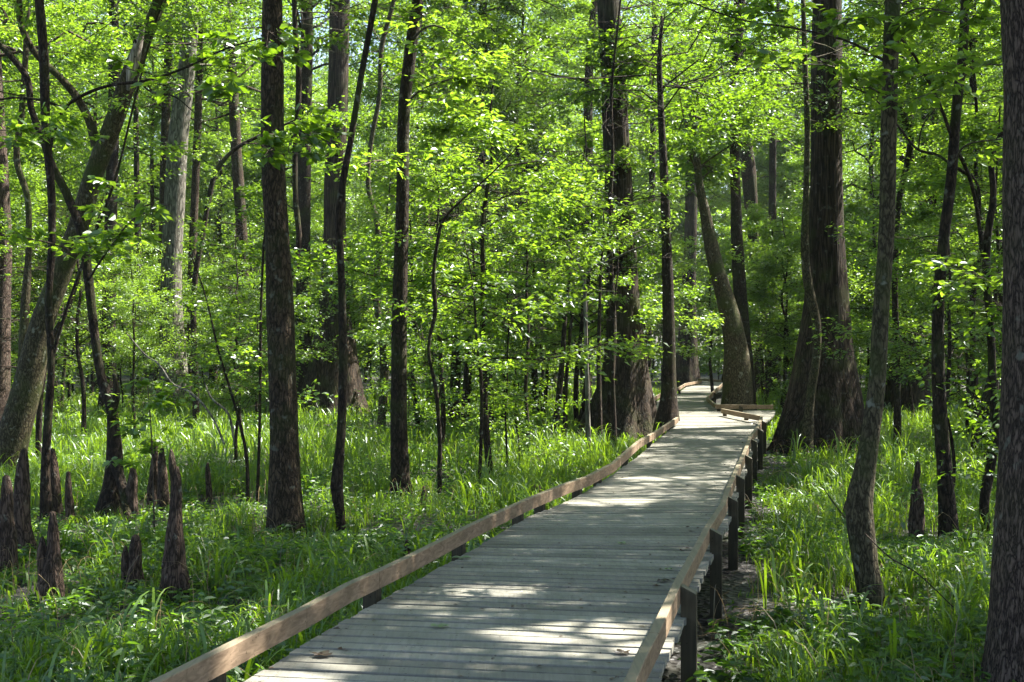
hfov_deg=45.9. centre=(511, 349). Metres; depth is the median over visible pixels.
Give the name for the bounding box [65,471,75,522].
cypress knee
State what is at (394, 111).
woodland tree
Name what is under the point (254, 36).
sky
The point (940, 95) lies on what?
understorey tree
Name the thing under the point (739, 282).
tree
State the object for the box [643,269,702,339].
understorey tree
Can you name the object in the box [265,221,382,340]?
understorey tree
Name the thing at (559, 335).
understorey tree
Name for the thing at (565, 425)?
sapling
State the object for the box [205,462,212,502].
cypress knee
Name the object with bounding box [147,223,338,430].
understorey tree
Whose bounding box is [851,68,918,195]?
woodland tree
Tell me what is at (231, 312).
sapling
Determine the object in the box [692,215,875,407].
understorey tree
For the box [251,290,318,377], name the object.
sapling
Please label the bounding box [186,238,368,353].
understorey tree
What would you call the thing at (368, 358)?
understorey tree
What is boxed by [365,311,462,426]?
sapling
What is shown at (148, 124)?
woodland tree
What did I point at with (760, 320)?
understorey tree
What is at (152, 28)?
tree
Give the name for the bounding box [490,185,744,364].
understorey tree
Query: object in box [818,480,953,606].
fallen branch
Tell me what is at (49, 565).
cypress knee
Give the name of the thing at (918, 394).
tree
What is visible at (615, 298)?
sapling
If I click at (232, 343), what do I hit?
understorey tree
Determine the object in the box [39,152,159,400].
understorey tree
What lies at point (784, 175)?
woodland tree
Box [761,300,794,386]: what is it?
sapling
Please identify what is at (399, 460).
tree
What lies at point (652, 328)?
understorey tree
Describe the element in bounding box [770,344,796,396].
sapling
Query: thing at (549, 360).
sapling
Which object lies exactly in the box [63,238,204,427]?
understorey tree
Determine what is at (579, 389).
sapling
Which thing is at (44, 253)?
understorey tree
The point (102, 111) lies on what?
woodland tree
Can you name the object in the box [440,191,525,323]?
understorey tree
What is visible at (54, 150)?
woodland tree
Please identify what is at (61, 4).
tree
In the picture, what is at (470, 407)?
sapling
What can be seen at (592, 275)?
understorey tree
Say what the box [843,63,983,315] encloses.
woodland tree
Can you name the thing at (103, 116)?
woodland tree
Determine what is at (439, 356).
understorey tree
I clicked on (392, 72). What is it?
woods
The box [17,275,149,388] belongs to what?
understorey tree
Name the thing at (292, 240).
understorey tree
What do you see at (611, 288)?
understorey tree
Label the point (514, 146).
woodland tree
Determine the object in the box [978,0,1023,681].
tree
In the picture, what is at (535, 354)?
sapling
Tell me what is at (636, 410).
cypress
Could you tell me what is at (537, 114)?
woodland tree
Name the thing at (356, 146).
woodland tree
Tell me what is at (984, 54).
woodland tree
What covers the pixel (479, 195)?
understorey tree
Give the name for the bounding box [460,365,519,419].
sapling
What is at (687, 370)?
cypress
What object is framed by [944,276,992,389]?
sapling
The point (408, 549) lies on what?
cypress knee
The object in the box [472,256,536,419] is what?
sapling
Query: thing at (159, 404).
young plant
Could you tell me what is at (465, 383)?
sapling
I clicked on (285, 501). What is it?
tree
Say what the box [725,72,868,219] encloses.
woodland tree
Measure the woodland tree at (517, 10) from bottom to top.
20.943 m
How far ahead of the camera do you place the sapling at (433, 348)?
25.11 m
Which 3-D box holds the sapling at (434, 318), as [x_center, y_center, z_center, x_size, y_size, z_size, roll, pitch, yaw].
[-1.154,-0.525,17.789,3.357,5.551,2.624,0,0,0]
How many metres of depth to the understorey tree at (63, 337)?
41.98 m
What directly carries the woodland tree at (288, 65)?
on the ground at (738, 580)
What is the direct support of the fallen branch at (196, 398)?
on the ground at (738, 580)
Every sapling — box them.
[11,303,98,392]
[11,322,119,381]
[11,334,16,385]
[11,344,62,410]
[11,354,68,410]
[23,183,165,463]
[43,344,97,425]
[67,294,190,407]
[71,305,168,415]
[72,250,156,385]
[76,330,135,381]
[97,215,337,503]
[116,301,151,386]
[129,311,223,387]
[143,85,312,424]
[171,135,413,504]
[185,258,267,373]
[200,324,234,393]
[206,328,265,405]
[241,347,299,413]
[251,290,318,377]
[309,301,373,395]
[311,280,419,383]
[312,112,547,496]
[346,315,449,427]
[359,317,491,439]
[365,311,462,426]
[368,347,438,412]
[387,297,478,415]
[388,366,430,409]
[390,232,501,430]
[407,254,503,425]
[407,357,446,422]
[409,320,498,410]
[411,211,592,483]
[411,286,521,400]
[414,291,592,469]
[446,337,531,438]
[460,362,516,405]
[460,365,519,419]
[461,351,568,461]
[468,302,590,429]
[469,358,509,415]
[471,324,559,403]
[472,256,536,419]
[495,253,604,439]
[497,257,570,415]
[524,346,571,383]
[535,228,630,437]
[544,189,652,443]
[549,266,685,397]
[553,338,601,410]
[563,233,667,453]
[564,214,634,446]
[593,350,658,390]
[651,316,704,370]
[652,316,677,378]
[697,299,722,379]
[698,313,763,374]
[719,291,794,373]
[756,319,795,401]
[756,335,796,409]
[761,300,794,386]
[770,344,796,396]
[773,328,798,417]
[801,237,969,394]
[853,334,866,365]
[854,285,946,422]
[855,318,930,371]
[856,337,887,384]
[857,364,868,406]
[878,236,1002,529]
[920,274,985,390]
[925,311,986,403]
[933,359,1000,441]
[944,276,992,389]
[945,301,987,434]
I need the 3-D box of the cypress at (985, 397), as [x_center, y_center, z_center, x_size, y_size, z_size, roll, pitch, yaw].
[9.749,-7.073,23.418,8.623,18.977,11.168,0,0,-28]
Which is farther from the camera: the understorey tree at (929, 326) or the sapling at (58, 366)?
the sapling at (58, 366)
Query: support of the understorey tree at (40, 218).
on the ground at (738, 580)
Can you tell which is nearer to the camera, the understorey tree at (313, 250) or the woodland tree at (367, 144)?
the understorey tree at (313, 250)
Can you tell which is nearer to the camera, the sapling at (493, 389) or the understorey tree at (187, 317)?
the sapling at (493, 389)
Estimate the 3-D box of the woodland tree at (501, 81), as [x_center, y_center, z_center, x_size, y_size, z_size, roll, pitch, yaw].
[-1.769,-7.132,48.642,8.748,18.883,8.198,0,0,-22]
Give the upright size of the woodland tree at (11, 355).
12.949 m
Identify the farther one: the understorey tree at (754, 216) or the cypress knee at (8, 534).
the understorey tree at (754, 216)
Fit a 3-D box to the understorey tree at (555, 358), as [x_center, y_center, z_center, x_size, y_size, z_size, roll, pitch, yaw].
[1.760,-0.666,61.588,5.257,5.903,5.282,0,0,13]
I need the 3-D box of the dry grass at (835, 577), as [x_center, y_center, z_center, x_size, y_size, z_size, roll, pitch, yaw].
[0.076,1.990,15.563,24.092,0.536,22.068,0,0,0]
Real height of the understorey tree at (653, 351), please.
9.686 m
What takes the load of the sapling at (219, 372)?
on the ground at (738, 580)
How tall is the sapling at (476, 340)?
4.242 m
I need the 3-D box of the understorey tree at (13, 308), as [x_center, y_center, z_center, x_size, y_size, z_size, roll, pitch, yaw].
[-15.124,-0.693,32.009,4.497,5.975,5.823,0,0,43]
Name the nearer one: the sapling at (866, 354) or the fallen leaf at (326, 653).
the fallen leaf at (326, 653)
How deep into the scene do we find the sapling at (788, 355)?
35.53 m
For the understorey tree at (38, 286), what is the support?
on the ground at (738, 580)
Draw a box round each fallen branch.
[126,332,224,443]
[204,383,235,445]
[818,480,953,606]
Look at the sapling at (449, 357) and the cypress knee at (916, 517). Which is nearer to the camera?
the cypress knee at (916, 517)
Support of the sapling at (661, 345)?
on the ground at (738, 580)
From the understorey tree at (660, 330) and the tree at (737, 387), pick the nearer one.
the tree at (737, 387)
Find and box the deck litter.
[258,417,751,681]
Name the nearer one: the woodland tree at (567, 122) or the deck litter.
the deck litter
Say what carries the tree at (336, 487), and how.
on the ground at (738, 580)
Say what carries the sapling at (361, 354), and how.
on the ground at (738, 580)
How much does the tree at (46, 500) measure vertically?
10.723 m
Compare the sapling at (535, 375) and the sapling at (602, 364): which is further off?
the sapling at (602, 364)
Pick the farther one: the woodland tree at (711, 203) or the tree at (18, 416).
the woodland tree at (711, 203)
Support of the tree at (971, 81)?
on the ground at (738, 580)
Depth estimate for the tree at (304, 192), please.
43.79 m
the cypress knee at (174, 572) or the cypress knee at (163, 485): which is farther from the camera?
the cypress knee at (163, 485)
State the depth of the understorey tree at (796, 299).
41.79 m
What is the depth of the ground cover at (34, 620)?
11.05 m
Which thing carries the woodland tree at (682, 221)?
on the ground at (738, 580)
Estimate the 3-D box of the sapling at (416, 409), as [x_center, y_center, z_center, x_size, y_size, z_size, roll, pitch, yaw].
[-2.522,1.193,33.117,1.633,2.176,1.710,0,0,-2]
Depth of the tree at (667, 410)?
28.50 m
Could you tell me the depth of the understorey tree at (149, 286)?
76.80 m
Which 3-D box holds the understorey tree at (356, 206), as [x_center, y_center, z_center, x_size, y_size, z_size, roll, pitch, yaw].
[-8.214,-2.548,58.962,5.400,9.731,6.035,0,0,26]
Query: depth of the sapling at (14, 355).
38.19 m
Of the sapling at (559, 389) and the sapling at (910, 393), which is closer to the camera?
the sapling at (559, 389)
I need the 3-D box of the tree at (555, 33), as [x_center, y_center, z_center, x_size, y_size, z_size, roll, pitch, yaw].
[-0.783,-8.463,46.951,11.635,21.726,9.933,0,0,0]
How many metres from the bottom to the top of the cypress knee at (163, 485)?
0.882 m
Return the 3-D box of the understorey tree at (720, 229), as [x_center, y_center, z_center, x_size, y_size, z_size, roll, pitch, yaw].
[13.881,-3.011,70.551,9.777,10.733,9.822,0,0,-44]
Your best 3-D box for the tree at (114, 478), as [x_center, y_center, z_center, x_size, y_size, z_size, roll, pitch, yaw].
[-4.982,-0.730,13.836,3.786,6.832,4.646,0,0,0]
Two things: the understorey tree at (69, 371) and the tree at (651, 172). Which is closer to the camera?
the understorey tree at (69, 371)
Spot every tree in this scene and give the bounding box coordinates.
[0,0,74,295]
[0,0,100,274]
[0,0,148,320]
[0,0,166,474]
[0,0,173,522]
[0,0,191,364]
[0,0,245,419]
[0,33,80,298]
[0,38,259,520]
[0,164,88,367]
[2,0,260,413]
[4,82,72,331]
[4,195,152,440]
[6,0,261,390]
[7,0,107,368]
[7,132,68,304]
[8,161,97,342]
[9,14,132,386]
[10,192,85,338]
[11,173,17,386]
[11,177,153,406]
[11,243,136,411]
[11,243,137,391]
[11,254,150,407]
[11,284,31,331]
[11,285,17,362]
[11,285,21,350]
[13,0,209,388]
[13,191,101,382]
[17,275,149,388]
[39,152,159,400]
[44,0,226,413]
[47,0,294,397]
[53,63,149,378]
[58,230,186,360]
[59,0,100,10]
[60,292,150,359]
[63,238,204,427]
[67,1,259,388]
[84,0,367,394]
[97,0,395,387]
[99,0,351,537]
[100,0,292,387]
[117,261,250,370]
[117,289,145,381]
[120,190,186,377]
[121,23,316,393]
[123,73,221,220]
[127,221,216,333]
[143,265,230,381]
[144,211,235,316]
[146,38,293,255]
[146,70,261,374]
[146,236,231,383]
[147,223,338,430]
[148,221,359,402]
[158,277,337,469]
[172,0,475,397]
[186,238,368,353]
[198,254,335,419]
[199,300,265,370]
[204,33,364,281]
[209,63,379,329]
[226,229,357,342]
[244,35,693,474]
[247,0,583,430]
[257,0,411,284]
[262,62,391,276]
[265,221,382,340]
[287,101,364,272]
[295,131,469,412]
[297,0,519,498]
[302,0,520,412]
[302,169,512,430]
[307,130,563,446]
[310,246,362,348]
[315,70,398,376]
[315,196,381,324]
[330,0,377,531]
[346,132,390,230]
[346,236,390,397]
[348,0,575,396]
[349,52,492,336]
[349,227,390,382]
[349,271,418,360]
[351,0,597,400]
[351,145,629,442]
[370,216,462,392]
[391,0,676,398]
[391,23,604,392]
[402,0,697,395]
[411,238,553,424]
[431,93,553,374]
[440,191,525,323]
[445,199,653,414]
[446,156,525,310]
[446,172,620,459]
[452,115,723,425]
[460,144,716,426]
[461,252,604,408]
[467,0,802,438]
[477,0,752,445]
[484,188,596,396]
[487,0,588,379]
[487,215,568,396]
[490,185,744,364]
[505,0,660,379]
[511,215,680,398]
[512,83,602,388]
[513,170,652,386]
[530,272,594,395]
[537,346,594,386]
[548,0,800,368]
[572,250,661,363]
[593,5,741,323]
[594,129,707,330]
[595,0,807,409]
[622,0,845,398]
[627,30,810,409]
[628,117,721,359]
[629,80,727,315]
[632,0,749,314]
[641,0,998,419]
[641,248,730,361]
[642,265,697,337]
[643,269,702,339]
[646,194,760,400]
[649,0,865,392]
[651,273,677,377]
[656,205,795,331]
[661,235,750,381]
[664,0,1000,456]
[665,0,999,609]
[672,230,864,403]
[686,201,870,403]
[686,218,799,384]
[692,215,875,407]
[694,209,870,411]
[696,207,764,317]
[696,257,789,367]
[697,17,868,287]
[698,98,810,379]
[702,234,873,350]
[709,75,847,219]
[724,37,878,292]
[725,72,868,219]
[742,85,879,296]
[744,166,993,352]
[757,57,864,220]
[766,0,981,316]
[769,229,865,317]
[788,0,1002,451]
[797,0,999,389]
[806,106,1002,459]
[814,194,1002,400]
[825,0,1002,459]
[840,21,1002,533]
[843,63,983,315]
[844,10,1000,337]
[844,212,963,391]
[846,248,957,387]
[847,130,1002,430]
[847,214,873,400]
[848,3,1002,371]
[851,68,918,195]
[862,0,1002,404]
[872,0,1002,537]
[916,0,1002,308]
[918,220,1001,351]
[919,99,1002,306]
[930,215,1000,322]
[938,191,994,393]
[939,3,1002,157]
[943,0,1000,78]
[964,87,1002,214]
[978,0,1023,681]
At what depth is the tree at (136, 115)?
54.89 m
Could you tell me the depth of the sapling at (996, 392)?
13.87 m
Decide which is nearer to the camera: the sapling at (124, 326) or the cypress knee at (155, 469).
the cypress knee at (155, 469)
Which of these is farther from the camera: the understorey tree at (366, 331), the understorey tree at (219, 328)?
the understorey tree at (366, 331)
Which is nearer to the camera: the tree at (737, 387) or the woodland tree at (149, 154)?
the tree at (737, 387)
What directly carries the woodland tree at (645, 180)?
on the ground at (738, 580)
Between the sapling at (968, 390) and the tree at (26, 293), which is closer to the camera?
the tree at (26, 293)
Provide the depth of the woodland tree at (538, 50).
88.00 m
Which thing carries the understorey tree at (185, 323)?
on the ground at (738, 580)
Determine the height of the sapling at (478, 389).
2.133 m
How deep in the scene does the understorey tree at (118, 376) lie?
82.25 m
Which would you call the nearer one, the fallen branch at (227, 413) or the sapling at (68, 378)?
the fallen branch at (227, 413)
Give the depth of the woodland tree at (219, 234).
60.08 m
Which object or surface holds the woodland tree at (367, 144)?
on the ground at (738, 580)
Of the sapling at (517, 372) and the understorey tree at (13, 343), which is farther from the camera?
the understorey tree at (13, 343)
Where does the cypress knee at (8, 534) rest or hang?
on the ground at (738, 580)
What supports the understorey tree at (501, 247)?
on the ground at (738, 580)
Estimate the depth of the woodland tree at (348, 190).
95.45 m
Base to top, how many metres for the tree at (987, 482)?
6.155 m
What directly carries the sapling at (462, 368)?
on the ground at (738, 580)
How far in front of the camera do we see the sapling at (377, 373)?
36.84 m
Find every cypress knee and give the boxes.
[0,475,18,575]
[13,448,36,557]
[31,511,64,604]
[50,448,62,516]
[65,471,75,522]
[121,534,144,589]
[126,467,138,518]
[147,446,157,507]
[157,448,169,509]
[158,449,190,601]
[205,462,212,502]
[403,540,410,555]
[421,486,426,512]
[908,461,924,542]
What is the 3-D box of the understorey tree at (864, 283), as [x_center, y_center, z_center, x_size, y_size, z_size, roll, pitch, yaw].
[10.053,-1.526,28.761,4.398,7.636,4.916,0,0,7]
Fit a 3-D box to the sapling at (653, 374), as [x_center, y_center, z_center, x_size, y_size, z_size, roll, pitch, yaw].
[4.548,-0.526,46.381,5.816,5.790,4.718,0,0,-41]
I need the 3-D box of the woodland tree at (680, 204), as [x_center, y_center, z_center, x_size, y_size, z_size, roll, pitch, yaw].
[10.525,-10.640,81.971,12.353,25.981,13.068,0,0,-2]
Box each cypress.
[95,0,261,405]
[298,0,373,420]
[566,0,761,388]
[571,0,656,442]
[766,0,864,455]
[979,243,1002,459]
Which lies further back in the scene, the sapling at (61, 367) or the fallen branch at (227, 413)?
the sapling at (61, 367)
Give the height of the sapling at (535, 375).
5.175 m
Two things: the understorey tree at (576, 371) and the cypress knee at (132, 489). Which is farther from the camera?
the understorey tree at (576, 371)
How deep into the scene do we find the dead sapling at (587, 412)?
21.97 m
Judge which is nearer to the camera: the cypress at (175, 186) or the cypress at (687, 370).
the cypress at (175, 186)
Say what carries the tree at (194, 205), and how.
on the ground at (738, 580)
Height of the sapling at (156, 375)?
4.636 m
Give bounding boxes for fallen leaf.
[311,650,330,655]
[431,623,448,626]
[452,555,469,557]
[615,649,629,653]
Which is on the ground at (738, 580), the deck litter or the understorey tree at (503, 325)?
the understorey tree at (503, 325)
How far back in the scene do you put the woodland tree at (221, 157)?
85.04 m
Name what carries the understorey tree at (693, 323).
on the ground at (738, 580)
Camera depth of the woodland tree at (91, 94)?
69.16 m
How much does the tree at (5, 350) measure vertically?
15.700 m
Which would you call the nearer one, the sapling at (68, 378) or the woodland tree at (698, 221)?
the sapling at (68, 378)
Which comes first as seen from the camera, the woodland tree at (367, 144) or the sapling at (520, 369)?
the sapling at (520, 369)
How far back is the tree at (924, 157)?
45.72 m
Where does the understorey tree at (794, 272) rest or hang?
on the ground at (738, 580)
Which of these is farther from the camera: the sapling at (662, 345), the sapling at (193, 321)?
the sapling at (662, 345)
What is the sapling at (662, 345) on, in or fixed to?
on the ground at (738, 580)
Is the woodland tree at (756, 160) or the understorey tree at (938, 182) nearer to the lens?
the understorey tree at (938, 182)
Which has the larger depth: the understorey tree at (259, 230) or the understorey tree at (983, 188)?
the understorey tree at (259, 230)
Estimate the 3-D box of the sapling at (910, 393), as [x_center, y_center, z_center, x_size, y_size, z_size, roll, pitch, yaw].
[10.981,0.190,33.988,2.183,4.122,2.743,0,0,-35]
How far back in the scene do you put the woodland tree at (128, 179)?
91.59 m
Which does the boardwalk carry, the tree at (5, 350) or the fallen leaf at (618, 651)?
the fallen leaf at (618, 651)
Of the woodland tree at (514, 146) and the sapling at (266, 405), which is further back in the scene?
the woodland tree at (514, 146)
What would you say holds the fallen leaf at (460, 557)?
on the boardwalk
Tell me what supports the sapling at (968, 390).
on the ground at (738, 580)
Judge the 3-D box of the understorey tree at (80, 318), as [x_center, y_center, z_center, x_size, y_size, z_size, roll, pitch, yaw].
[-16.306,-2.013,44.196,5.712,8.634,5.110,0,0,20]
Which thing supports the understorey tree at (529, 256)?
on the ground at (738, 580)
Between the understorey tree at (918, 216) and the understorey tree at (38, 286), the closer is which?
the understorey tree at (918, 216)
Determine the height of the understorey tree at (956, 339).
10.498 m
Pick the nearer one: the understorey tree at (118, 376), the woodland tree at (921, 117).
the woodland tree at (921, 117)
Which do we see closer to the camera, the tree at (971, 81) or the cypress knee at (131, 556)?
the cypress knee at (131, 556)
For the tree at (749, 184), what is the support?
on the ground at (738, 580)
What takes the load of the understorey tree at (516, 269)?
on the ground at (738, 580)
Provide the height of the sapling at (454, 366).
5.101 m
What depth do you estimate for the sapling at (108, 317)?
40.01 m
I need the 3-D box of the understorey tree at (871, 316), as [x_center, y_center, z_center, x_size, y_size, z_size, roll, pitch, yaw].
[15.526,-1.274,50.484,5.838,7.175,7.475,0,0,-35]
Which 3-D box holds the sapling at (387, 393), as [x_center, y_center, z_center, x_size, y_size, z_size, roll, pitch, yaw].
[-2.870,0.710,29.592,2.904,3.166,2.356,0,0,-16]
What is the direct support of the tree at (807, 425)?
on the ground at (738, 580)
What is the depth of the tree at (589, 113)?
49.97 m
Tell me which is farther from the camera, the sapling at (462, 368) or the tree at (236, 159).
the tree at (236, 159)
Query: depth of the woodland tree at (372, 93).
41.88 m
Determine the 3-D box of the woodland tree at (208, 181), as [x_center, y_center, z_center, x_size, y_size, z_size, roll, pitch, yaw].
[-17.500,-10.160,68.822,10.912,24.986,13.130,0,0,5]
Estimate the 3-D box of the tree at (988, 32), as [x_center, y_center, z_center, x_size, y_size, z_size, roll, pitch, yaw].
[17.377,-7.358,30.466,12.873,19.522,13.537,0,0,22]
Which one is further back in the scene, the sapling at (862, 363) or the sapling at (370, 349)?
the sapling at (862, 363)
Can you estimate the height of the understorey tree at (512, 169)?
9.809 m
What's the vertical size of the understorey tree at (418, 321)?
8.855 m
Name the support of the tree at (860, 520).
on the ground at (738, 580)
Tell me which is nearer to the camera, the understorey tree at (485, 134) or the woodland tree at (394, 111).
the understorey tree at (485, 134)
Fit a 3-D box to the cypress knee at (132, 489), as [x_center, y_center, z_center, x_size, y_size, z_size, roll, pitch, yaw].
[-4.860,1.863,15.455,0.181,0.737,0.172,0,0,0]
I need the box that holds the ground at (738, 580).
[0,354,993,681]
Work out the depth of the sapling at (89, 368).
67.68 m
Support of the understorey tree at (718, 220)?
on the ground at (738, 580)
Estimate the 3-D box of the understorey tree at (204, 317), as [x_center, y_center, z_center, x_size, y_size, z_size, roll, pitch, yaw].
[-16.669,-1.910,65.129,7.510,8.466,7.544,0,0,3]
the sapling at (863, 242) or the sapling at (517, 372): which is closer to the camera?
the sapling at (517, 372)
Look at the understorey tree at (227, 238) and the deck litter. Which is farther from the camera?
the understorey tree at (227, 238)
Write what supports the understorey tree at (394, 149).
on the ground at (738, 580)
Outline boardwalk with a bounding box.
[149,378,775,681]
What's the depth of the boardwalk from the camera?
8.27 m
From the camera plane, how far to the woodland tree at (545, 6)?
80.55 m
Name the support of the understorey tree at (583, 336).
on the ground at (738, 580)
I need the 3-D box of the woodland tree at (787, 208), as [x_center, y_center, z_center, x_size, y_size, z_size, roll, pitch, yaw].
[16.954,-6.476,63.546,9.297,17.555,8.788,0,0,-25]
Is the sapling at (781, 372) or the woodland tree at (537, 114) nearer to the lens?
the sapling at (781, 372)
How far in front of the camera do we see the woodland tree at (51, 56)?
60.42 m
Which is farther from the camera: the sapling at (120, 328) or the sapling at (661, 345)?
the sapling at (661, 345)
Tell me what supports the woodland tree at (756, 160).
on the ground at (738, 580)
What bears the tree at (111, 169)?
on the ground at (738, 580)
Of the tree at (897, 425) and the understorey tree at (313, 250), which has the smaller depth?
the tree at (897, 425)
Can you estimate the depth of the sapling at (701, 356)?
75.63 m
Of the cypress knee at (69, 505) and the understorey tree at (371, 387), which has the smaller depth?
the cypress knee at (69, 505)
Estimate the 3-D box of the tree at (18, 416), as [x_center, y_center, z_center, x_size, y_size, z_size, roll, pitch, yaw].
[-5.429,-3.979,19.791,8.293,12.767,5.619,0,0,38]
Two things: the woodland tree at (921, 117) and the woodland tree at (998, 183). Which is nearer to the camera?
the woodland tree at (998, 183)
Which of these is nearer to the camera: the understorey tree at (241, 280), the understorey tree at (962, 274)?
the understorey tree at (241, 280)
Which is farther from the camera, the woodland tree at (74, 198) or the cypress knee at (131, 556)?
the woodland tree at (74, 198)
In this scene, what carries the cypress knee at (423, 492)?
on the ground at (738, 580)
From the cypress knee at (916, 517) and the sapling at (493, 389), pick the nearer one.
the cypress knee at (916, 517)
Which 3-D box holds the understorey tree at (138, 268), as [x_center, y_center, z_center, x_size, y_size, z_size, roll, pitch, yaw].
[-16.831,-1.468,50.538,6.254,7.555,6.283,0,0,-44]
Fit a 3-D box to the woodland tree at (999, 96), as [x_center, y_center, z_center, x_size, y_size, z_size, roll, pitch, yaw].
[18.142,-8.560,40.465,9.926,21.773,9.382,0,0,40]
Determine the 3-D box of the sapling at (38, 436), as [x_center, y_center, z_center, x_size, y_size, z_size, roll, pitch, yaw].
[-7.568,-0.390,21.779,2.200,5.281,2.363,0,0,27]
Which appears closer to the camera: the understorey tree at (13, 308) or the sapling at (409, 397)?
the understorey tree at (13, 308)
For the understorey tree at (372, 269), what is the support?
on the ground at (738, 580)
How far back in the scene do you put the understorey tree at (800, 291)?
37.93 m
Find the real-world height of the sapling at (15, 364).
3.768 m
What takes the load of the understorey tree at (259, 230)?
on the ground at (738, 580)
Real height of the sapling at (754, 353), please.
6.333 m
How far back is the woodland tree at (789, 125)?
82.00 m
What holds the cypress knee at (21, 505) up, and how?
on the ground at (738, 580)
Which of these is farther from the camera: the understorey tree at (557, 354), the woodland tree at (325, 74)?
the woodland tree at (325, 74)
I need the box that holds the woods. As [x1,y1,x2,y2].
[34,0,1002,373]
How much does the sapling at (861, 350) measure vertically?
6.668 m
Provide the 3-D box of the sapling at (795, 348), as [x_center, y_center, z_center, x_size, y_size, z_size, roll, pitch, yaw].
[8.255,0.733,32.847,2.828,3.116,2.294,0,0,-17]
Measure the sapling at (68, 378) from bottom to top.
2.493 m
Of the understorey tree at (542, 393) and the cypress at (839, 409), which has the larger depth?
the understorey tree at (542, 393)
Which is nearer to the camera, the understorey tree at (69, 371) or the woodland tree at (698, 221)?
the understorey tree at (69, 371)
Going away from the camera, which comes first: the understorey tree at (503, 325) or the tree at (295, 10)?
the tree at (295, 10)
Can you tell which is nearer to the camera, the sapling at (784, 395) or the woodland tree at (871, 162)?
the sapling at (784, 395)
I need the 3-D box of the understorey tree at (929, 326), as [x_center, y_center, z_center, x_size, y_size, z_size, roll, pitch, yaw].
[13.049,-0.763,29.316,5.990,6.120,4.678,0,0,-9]
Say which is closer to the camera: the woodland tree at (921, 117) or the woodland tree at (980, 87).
the woodland tree at (980, 87)
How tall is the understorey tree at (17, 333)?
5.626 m
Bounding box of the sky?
[48,0,986,353]
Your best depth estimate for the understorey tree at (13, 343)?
60.28 m
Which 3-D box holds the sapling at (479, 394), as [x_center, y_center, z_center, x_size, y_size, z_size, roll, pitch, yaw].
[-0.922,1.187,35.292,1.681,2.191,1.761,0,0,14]
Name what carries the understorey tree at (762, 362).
on the ground at (738, 580)
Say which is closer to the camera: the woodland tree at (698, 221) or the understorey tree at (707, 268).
the understorey tree at (707, 268)
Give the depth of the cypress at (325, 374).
38.66 m
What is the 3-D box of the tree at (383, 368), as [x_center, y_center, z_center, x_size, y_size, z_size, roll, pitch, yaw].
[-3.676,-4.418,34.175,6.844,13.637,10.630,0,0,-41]
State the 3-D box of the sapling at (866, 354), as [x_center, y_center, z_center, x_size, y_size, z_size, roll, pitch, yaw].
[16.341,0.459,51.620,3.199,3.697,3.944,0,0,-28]
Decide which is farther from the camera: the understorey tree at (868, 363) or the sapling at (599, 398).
the understorey tree at (868, 363)
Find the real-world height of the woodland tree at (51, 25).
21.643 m
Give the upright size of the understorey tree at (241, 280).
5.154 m
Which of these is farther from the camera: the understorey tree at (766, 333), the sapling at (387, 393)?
the understorey tree at (766, 333)
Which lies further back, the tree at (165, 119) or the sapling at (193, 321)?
the tree at (165, 119)
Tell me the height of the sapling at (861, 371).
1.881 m
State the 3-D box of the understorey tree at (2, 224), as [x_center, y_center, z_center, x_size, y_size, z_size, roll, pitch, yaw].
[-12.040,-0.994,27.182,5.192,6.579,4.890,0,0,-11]
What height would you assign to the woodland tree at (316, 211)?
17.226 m
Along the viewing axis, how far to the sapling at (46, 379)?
37.16 m
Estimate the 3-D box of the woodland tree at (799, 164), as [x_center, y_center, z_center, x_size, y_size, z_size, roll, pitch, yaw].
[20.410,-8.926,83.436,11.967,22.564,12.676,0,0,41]
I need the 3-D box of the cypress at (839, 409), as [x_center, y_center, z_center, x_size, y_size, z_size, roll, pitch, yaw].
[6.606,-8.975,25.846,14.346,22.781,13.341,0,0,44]
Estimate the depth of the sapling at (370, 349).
45.59 m
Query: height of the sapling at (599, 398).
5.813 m
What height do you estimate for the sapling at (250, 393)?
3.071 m
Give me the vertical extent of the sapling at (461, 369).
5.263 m
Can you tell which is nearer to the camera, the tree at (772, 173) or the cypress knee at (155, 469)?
the cypress knee at (155, 469)
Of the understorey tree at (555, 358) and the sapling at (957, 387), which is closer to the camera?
the sapling at (957, 387)
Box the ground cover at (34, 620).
[0,398,1015,681]
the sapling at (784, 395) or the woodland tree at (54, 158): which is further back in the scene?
the woodland tree at (54, 158)
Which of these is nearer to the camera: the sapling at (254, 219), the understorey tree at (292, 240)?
the sapling at (254, 219)
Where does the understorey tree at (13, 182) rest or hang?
on the ground at (738, 580)
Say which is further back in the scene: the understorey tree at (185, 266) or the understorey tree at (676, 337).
the understorey tree at (676, 337)
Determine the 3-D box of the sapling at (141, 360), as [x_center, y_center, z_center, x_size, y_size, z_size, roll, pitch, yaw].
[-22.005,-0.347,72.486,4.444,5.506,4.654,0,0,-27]
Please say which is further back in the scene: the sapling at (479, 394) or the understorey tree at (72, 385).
the understorey tree at (72, 385)
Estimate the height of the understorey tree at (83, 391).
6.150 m
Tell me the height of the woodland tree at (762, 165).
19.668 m
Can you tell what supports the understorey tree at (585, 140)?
on the ground at (738, 580)
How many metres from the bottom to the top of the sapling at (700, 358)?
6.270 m
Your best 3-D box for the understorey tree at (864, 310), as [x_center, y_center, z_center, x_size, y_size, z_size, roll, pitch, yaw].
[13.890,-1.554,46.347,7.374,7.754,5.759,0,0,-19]
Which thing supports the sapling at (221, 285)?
on the ground at (738, 580)
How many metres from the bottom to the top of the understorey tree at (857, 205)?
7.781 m
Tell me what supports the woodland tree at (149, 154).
on the ground at (738, 580)

